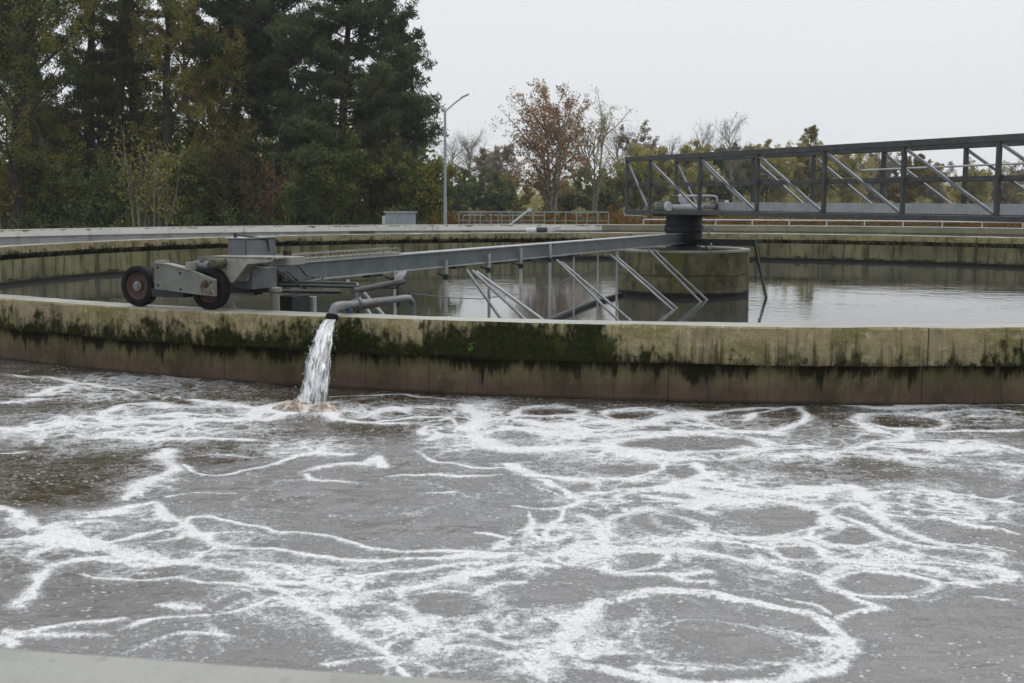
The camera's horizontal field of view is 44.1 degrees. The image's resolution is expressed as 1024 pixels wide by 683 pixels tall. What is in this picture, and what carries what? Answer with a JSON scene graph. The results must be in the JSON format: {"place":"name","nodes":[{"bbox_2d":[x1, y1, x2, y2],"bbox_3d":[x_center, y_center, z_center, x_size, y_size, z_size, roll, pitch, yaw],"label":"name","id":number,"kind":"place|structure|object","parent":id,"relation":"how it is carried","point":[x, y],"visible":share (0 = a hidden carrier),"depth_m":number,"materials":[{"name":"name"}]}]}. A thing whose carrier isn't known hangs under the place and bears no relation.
{"place":"outdoors","nodes":[
{"label":"outdoors","id":0,"kind":"place"},
{"bbox_2d":[1,205,1019,228],"bbox_3d":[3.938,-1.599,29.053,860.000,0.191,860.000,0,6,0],"label":"ground","id":1,"kind":"structure","parent":0,"point":[473,213],"depth_m":113.95,"materials":[{"name":"brown plant"}]},
{"bbox_2d":[0,162,30,229],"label":"shrub","id":2,"kind":"object","parent":1,"relation":"on","point":[4,194],"visible":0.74,"depth_m":65.25,"materials":[{"name":"green plant"}]},
{"bbox_2d":[0,0,91,225],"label":"leafy tree","id":3,"kind":"object","parent":1,"relation":"on","point":[33,126],"visible":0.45,"depth_m":72.12,"materials":[{"name":"green plant"}]},
{"bbox_2d":[22,146,76,228],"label":"shrub","id":4,"kind":"object","parent":1,"relation":"on","point":[45,192],"visible":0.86,"depth_m":66.12,"materials":[{"name":"green plant"}]},
{"bbox_2d":[0,0,110,224],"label":"leafy tree","id":5,"kind":"object","parent":1,"relation":"on","point":[35,97],"visible":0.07,"depth_m":79.06,"materials":[{"name":"green plant"}]},
{"bbox_2d":[0,0,129,228],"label":"leafy tree","id":6,"kind":"object","parent":1,"relation":"on","point":[23,79],"visible":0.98,"depth_m":64.96,"materials":[{"name":"green plant"}]},
{"bbox_2d":[8,0,151,223],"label":"birch tree","id":7,"kind":"object","parent":1,"relation":"on","point":[88,135],"visible":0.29,"depth_m":76.44,"materials":[{"name":"green plant"}]},
{"bbox_2d":[45,35,128,223],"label":"leafy tree","id":8,"kind":"object","parent":1,"relation":"on","point":[98,133],"visible":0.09,"depth_m":80.23,"materials":[{"name":"green plant"}]},
{"bbox_2d":[48,153,131,227],"bbox_3d":[-21.727,-7.614,64.924,4.050,4.023,2.955,-5,8,-36],"label":"shrub","id":9,"kind":"object","parent":1,"relation":"on","point":[98,188],"visible":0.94,"depth_m":64.99,"materials":[{"name":"green plant"}]},
{"bbox_2d":[51,0,180,226],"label":"spruce tree","id":10,"kind":"object","parent":1,"relation":"on","point":[120,29],"visible":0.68,"depth_m":71.16,"materials":[{"name":"green plant"}]},
{"bbox_2d":[82,0,183,224],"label":"leafy tree","id":11,"kind":"object","parent":1,"relation":"on","point":[135,104],"visible":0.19,"depth_m":78.17,"materials":[{"name":"green plant"}]},
{"bbox_2d":[100,2,172,209],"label":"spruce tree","id":12,"kind":"object","parent":1,"relation":"on","point":[126,105],"visible":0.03,"depth_m":82.45,"materials":[{"name":"green plant"}]},
{"bbox_2d":[92,115,184,226],"bbox_3d":[-18.663,-8.105,62.360,4.501,6.177,3.613,0,6,0],"label":"shrub","id":13,"kind":"object","parent":1,"relation":"on","point":[139,201],"visible":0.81,"depth_m":62.39,"materials":[{"name":"green plant"}]},
{"bbox_2d":[130,140,196,226],"bbox_3d":[-17.177,-7.557,62.520,3.200,4.812,4.881,0,6,0],"label":"shrub","id":14,"kind":"object","parent":1,"relation":"on","point":[153,188],"visible":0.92,"depth_m":62.19,"materials":[{"name":"green plant"}]},
{"bbox_2d":[128,0,221,226],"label":"birch tree","id":15,"kind":"object","parent":1,"relation":"on","point":[152,45],"visible":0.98,"depth_m":68.77,"materials":[{"name":"green plant"}]},
{"bbox_2d":[154,125,215,226],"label":"shrub","id":16,"kind":"object","parent":1,"relation":"on","point":[182,193],"visible":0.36,"depth_m":68.83,"materials":[{"name":"green plant"}]},
{"bbox_2d":[136,0,241,224],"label":"leafy tree","id":17,"kind":"object","parent":1,"relation":"on","point":[160,30],"visible":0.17,"depth_m":75.78,"materials":[{"name":"green plant"}]},
{"bbox_2d":[155,59,253,220],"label":"leafy tree","id":18,"kind":"object","parent":1,"relation":"on","point":[206,124],"visible":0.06,"depth_m":83.42,"materials":[{"name":"green plant"}]},
{"bbox_2d":[163,119,248,225],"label":"shrub","id":19,"kind":"object","parent":1,"relation":"on","point":[205,195],"visible":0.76,"depth_m":66.23,"materials":[{"name":"green plant"}]},
{"bbox_2d":[0,196,432,228],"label":"undergrowth","id":20,"kind":"object","parent":1,"relation":"on","point":[29,215],"visible":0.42,"depth_m":65.21,"materials":[{"name":"green plant"}]},
{"bbox_2d":[181,21,258,225],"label":"birch tree","id":21,"kind":"object","parent":1,"relation":"on","point":[233,52],"visible":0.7,"depth_m":71.21,"materials":[{"name":"green plant"}]},
{"bbox_2d":[0,85,442,225],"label":"dark wood","id":22,"kind":"object","parent":1,"relation":"on","point":[4,159],"visible":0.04,"depth_m":81.64,"materials":[{"name":"green plant"}]},
{"bbox_2d":[185,115,268,225],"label":"shrub","id":23,"kind":"object","parent":1,"relation":"on","point":[243,172],"visible":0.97,"depth_m":65.11,"materials":[{"name":"green plant"}]},
{"bbox_2d":[175,0,301,223],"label":"pine tree","id":24,"kind":"object","parent":1,"relation":"on","point":[211,8],"visible":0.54,"depth_m":71.97,"materials":[{"name":"green plant"}]},
{"bbox_2d":[210,61,278,191],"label":"birch tree","id":25,"kind":"object","parent":1,"relation":"on","point":[251,129],"visible":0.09,"depth_m":80.53,"materials":[{"name":"green plant"}]},
{"bbox_2d":[238,145,298,225],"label":"shrub","id":26,"kind":"object","parent":1,"relation":"on","point":[268,210],"visible":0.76,"depth_m":66.37,"materials":[{"name":"green plant"}]},
{"bbox_2d":[243,159,308,225],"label":"shrub","id":27,"kind":"object","parent":1,"relation":"on","point":[279,170],"visible":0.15,"depth_m":70.85,"materials":[{"name":"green plant"}]},
{"bbox_2d":[218,0,355,223],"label":"pine tree","id":28,"kind":"object","parent":1,"relation":"on","point":[276,79],"visible":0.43,"depth_m":72.58,"materials":[{"name":"green plant"}]},
{"bbox_2d":[277,158,332,224],"bbox_3d":[-10.714,-7.534,65.211,2.768,3.832,4.112,-2,7,-17],"label":"shrub","id":29,"kind":"object","parent":1,"relation":"on","point":[300,193],"visible":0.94,"depth_m":64.97,"materials":[{"name":"green plant"}]},
{"bbox_2d":[292,20,347,190],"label":"spruce tree","id":30,"kind":"object","parent":1,"relation":"on","point":[329,99],"visible":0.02,"depth_m":78.95,"materials":[{"name":"green plant"}]},
{"bbox_2d":[241,0,444,224],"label":"pine tree","id":31,"kind":"object","parent":1,"relation":"on","point":[376,112],"visible":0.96,"depth_m":67.52,"materials":[{"name":"green plant"}]},
{"bbox_2d":[307,120,384,224],"bbox_3d":[-8.397,-8.495,64.913,3.790,5.816,4.827,0,6,0],"label":"shrub","id":32,"kind":"object","parent":1,"relation":"on","point":[343,194],"visible":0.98,"depth_m":64.94,"materials":[{"name":"green plant"}]},
{"bbox_2d":[353,126,432,224],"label":"shrub","id":33,"kind":"object","parent":1,"relation":"on","point":[376,201],"visible":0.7,"depth_m":66.25,"materials":[{"name":"green plant"}]},
{"bbox_2d":[363,137,427,222],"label":"shrub","id":34,"kind":"object","parent":1,"relation":"on","point":[415,152],"visible":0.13,"depth_m":71.34,"materials":[{"name":"green plant"}]},
{"bbox_2d":[348,13,449,188],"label":"pine tree","id":35,"kind":"object","parent":1,"relation":"on","point":[416,135],"visible":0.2,"depth_m":74.67,"materials":[{"name":"green plant"}]},
{"bbox_2d":[382,211,416,224],"bbox_3d":[-5.441,-5.765,61.221,1.645,1.050,0.940,0,6,0],"label":"utility cabinet","id":36,"kind":"object","parent":1,"relation":"on","point":[399,218],"visible":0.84,"depth_m":60.81,"materials":[{"name":"metal"}]},
{"bbox_2d":[381,149,465,223],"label":"shrub","id":37,"kind":"object","parent":1,"relation":"on","point":[426,193],"visible":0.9,"depth_m":65.01,"materials":[{"name":"green plant"}]},
{"bbox_2d":[419,88,468,223],"bbox_3d":[-3.191,-8.402,59.434,2.364,6.900,0.190,0,6,0],"label":"street lamp","id":38,"kind":"object","parent":1,"relation":"on","point":[445,192],"visible":0.99,"depth_m":59.38,"materials":[{"name":"metal"}]},
{"bbox_2d":[428,131,474,187],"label":"bare tree","id":39,"kind":"object","parent":1,"relation":"on","point":[451,149],"visible":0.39,"depth_m":169.94,"materials":[{"name":"grey plant"}]},
{"bbox_2d":[437,167,480,216],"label":"shrub","id":40,"kind":"object","parent":1,"relation":"on","point":[461,192],"visible":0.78,"depth_m":117.23,"materials":[{"name":"green plant"}]},
{"bbox_2d":[443,126,493,210],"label":"bare tree","id":41,"kind":"object","parent":1,"relation":"on","point":[468,148],"visible":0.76,"depth_m":158.97,"materials":[{"name":"brown plant"}]},
{"bbox_2d":[464,166,516,214],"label":"shrub","id":42,"kind":"object","parent":1,"relation":"on","point":[496,197],"visible":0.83,"depth_m":120.27,"materials":[{"name":"green plant"}]},
{"bbox_2d":[467,143,527,213],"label":"autumn tree","id":43,"kind":"object","parent":1,"relation":"on","point":[490,160],"visible":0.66,"depth_m":142.72,"materials":[{"name":"brown plant"}]},
{"bbox_2d":[0,224,1023,682],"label":"wall","id":44,"kind":"structure","parent":1,"relation":"on","point":[20,666],"depth_m":44.98,"materials":[{"name":"white concrete"}]},
{"bbox_2d":[643,219,1023,227],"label":"guard rail","id":45,"kind":"object","parent":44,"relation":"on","point":[902,221],"visible":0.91,"depth_m":53.37,"materials":[{"name":"metal"}]},
{"bbox_2d":[489,169,534,214],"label":"shrub","id":46,"kind":"object","parent":1,"relation":"on","point":[524,199],"visible":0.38,"depth_m":124.21,"materials":[{"name":"green plant"}]},
{"bbox_2d":[510,207,531,223],"bbox_3d":[0.262,-5.951,61.466,1.498,1.174,0.132,-1,7,-11],"label":"leaning pole","id":47,"kind":"object","parent":1,"relation":"on","point":[523,214],"visible":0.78,"depth_m":61.45,"materials":[{"name":"metal"}]},
{"bbox_2d":[459,211,608,223],"bbox_3d":[1.062,-5.860,62.537,7.340,1.170,1.660,0,6,0],"label":"platform railing","id":48,"kind":"object","parent":1,"relation":"on","point":[532,220],"visible":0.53,"depth_m":61.71,"materials":[{"name":"metal"}]},
{"bbox_2d":[484,78,605,217],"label":"autumn tree","id":49,"kind":"object","parent":1,"relation":"on","point":[559,134],"visible":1,"depth_m":96.32,"materials":[{"name":"orange plant"}]},
{"bbox_2d":[538,182,582,214],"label":"shrub","id":50,"kind":"object","parent":1,"relation":"on","point":[567,202],"visible":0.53,"depth_m":123.46,"materials":[{"name":"green plant"}]},
{"bbox_2d":[566,161,622,216],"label":"shrub","id":51,"kind":"object","parent":1,"relation":"on","point":[606,200],"visible":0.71,"depth_m":117.76,"materials":[{"name":"green plant"}]},
{"bbox_2d":[558,85,640,218],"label":"birch tree","id":52,"kind":"object","parent":1,"relation":"on","point":[601,141],"visible":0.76,"depth_m":103.00,"materials":[{"name":"grey plant"}]},
{"bbox_2d":[592,117,643,176],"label":"bare tree","id":53,"kind":"object","parent":1,"relation":"on","point":[616,147],"visible":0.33,"depth_m":177.51,"materials":[{"name":"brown plant"}]},
{"bbox_2d":[611,146,662,216],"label":"shrub","id":54,"kind":"object","parent":1,"relation":"on","point":[635,201],"visible":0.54,"depth_m":120.57,"materials":[{"name":"green plant"}]},
{"bbox_2d":[609,119,667,209],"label":"autumn tree","id":55,"kind":"object","parent":1,"relation":"on","point":[622,138],"visible":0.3,"depth_m":156.27,"materials":[{"name":"brown plant"}]},
{"bbox_2d":[630,142,681,209],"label":"leafy tree","id":56,"kind":"object","parent":1,"relation":"on","point":[658,196],"visible":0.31,"depth_m":135.45,"materials":[{"name":"green plant"}]},
{"bbox_2d":[657,134,693,196],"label":"bare tree","id":57,"kind":"object","parent":1,"relation":"on","point":[672,149],"visible":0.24,"depth_m":175.67,"materials":[{"name":"grey plant"}]},
{"bbox_2d":[662,138,717,201],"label":"leafy tree","id":58,"kind":"object","parent":1,"relation":"on","point":[690,170],"visible":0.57,"depth_m":132.38,"materials":[{"name":"green plant"}]},
{"bbox_2d":[678,119,730,186],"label":"bare tree","id":59,"kind":"object","parent":1,"relation":"on","point":[706,135],"visible":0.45,"depth_m":166.09,"materials":[{"name":"grey plant"}]},
{"bbox_2d":[425,205,1023,227],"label":"undergrowth","id":60,"kind":"object","parent":1,"relation":"on","point":[618,219],"visible":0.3,"depth_m":65.95,"materials":[{"name":"green plant"}]},
{"bbox_2d":[708,110,751,210],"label":"bare tree","id":61,"kind":"object","parent":1,"relation":"on","point":[731,162],"visible":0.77,"depth_m":125.14,"materials":[{"name":"grey plant"}]},
{"bbox_2d":[437,154,1023,211],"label":"wood","id":62,"kind":"object","parent":1,"relation":"on","point":[537,202],"visible":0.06,"depth_m":171.76,"materials":[{"name":"green plant"}]},
{"bbox_2d":[704,142,762,210],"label":"leafy tree","id":63,"kind":"object","parent":1,"relation":"on","point":[742,189],"visible":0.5,"depth_m":136.26,"materials":[{"name":"green plant"}]},
{"bbox_2d":[744,139,805,202],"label":"leafy tree","id":64,"kind":"object","parent":1,"relation":"on","point":[784,169],"visible":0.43,"depth_m":138.90,"materials":[{"name":"green plant"}]},
{"bbox_2d":[799,125,823,202],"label":"poplar tree","id":65,"kind":"object","parent":1,"relation":"on","point":[812,132],"visible":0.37,"depth_m":159.19,"materials":[{"name":"green plant"}]},
{"bbox_2d":[786,137,842,202],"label":"leafy tree","id":66,"kind":"object","parent":1,"relation":"on","point":[799,173],"visible":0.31,"depth_m":142.61,"materials":[{"name":"green plant"}]},
{"bbox_2d":[801,153,880,202],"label":"leafy tree","id":67,"kind":"object","parent":1,"relation":"on","point":[847,194],"visible":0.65,"depth_m":138.59,"materials":[{"name":"green plant"}]},
{"bbox_2d":[858,152,907,202],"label":"leafy tree","id":68,"kind":"object","parent":1,"relation":"on","point":[875,186],"visible":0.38,"depth_m":144.78,"materials":[{"name":"green plant"}]},
{"bbox_2d":[887,153,944,202],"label":"leafy tree","id":69,"kind":"object","parent":1,"relation":"on","point":[916,190],"visible":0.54,"depth_m":142.06,"materials":[{"name":"green plant"}]},
{"bbox_2d":[906,158,958,203],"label":"leafy tree","id":70,"kind":"object","parent":1,"relation":"on","point":[933,196],"visible":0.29,"depth_m":153.60,"materials":[{"name":"green plant"}]},
{"bbox_2d":[938,157,1006,203],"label":"leafy tree","id":71,"kind":"object","parent":1,"relation":"on","point":[980,190],"visible":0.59,"depth_m":147.86,"materials":[{"name":"green plant"}]},
{"bbox_2d":[988,160,1023,203],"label":"leafy tree","id":72,"kind":"object","parent":1,"relation":"on","point":[1006,186],"visible":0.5,"depth_m":154.08,"materials":[{"name":"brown plant"}]},
{"bbox_2d":[1006,158,1023,200],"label":"leafy tree","id":73,"kind":"object","parent":1,"relation":"on","point":[1017,190],"visible":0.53,"depth_m":150.29,"materials":[{"name":"green plant"}]},
{"bbox_2d":[0,359,1023,682],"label":"water","id":74,"kind":"structure","parent":0,"point":[390,533],"depth_m":7.44,"materials":[{"name":"grey liquid"}]},
{"bbox_2d":[272,319,341,412],"bbox_3d":[-1.789,0.240,12.174,0.808,0.776,1.468,3,7,23],"label":"water jet","id":75,"kind":"object","parent":74,"relation":"on","point":[315,379],"visible":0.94,"depth_m":12.02,"materials":[{"name":"white liquid"}]},
{"bbox_2d":[0,232,1023,404],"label":"tank wall","id":76,"kind":"structure","parent":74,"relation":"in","point":[833,363],"depth_m":12.76,"materials":[{"name":"concrete"}]},
{"bbox_2d":[121,233,767,320],"bbox_3d":[0.660,-0.751,21.223,3.308,2.494,17.350,3,7,27],"label":"rotating scraper","id":77,"kind":"object","parent":76,"relation":"on","point":[248,266],"visible":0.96,"depth_m":15.43,"materials":[{"name":"metal"}]},
{"bbox_2d":[526,226,559,232],"bbox_3d":[1.115,-4.046,45.634,1.213,0.226,0.200,0,6,0],"label":"pipe coupling","id":78,"kind":"object","parent":76,"relation":"on","point":[538,230],"visible":1,"depth_m":45.57,"materials":[{"name":"plastic"}]},
{"bbox_2d":[0,259,1023,323],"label":"water","id":79,"kind":"structure","parent":0,"point":[841,292],"depth_m":28.48,"materials":[{"name":"grey liquid"}]},
{"bbox_2d":[618,246,749,297],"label":"column","id":80,"kind":"structure","parent":79,"relation":"in","point":[717,272],"depth_m":27.77,"materials":[{"name":"concrete"}]},
{"bbox_2d":[653,194,728,250],"bbox_3d":[4.050,-2.699,28.690,1.421,1.280,1.182,4,8,32],"label":"drive unit","id":81,"kind":"object","parent":80,"relation":"on","point":[692,229],"visible":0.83,"depth_m":28.61,"materials":[{"name":"black metal"}]},
{"bbox_2d":[624,133,1023,221],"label":"truss bridge","id":82,"kind":"structure","parent":80,"relation":"on","point":[996,211],"depth_m":23.33,"materials":[{"name":"metal"}]},
{"bbox_2d":[0,0,1023,197],"label":"sky","id":83,"kind":"structure","parent":0,"point":[857,71],"materials":[{"name":"white"}]}
]}

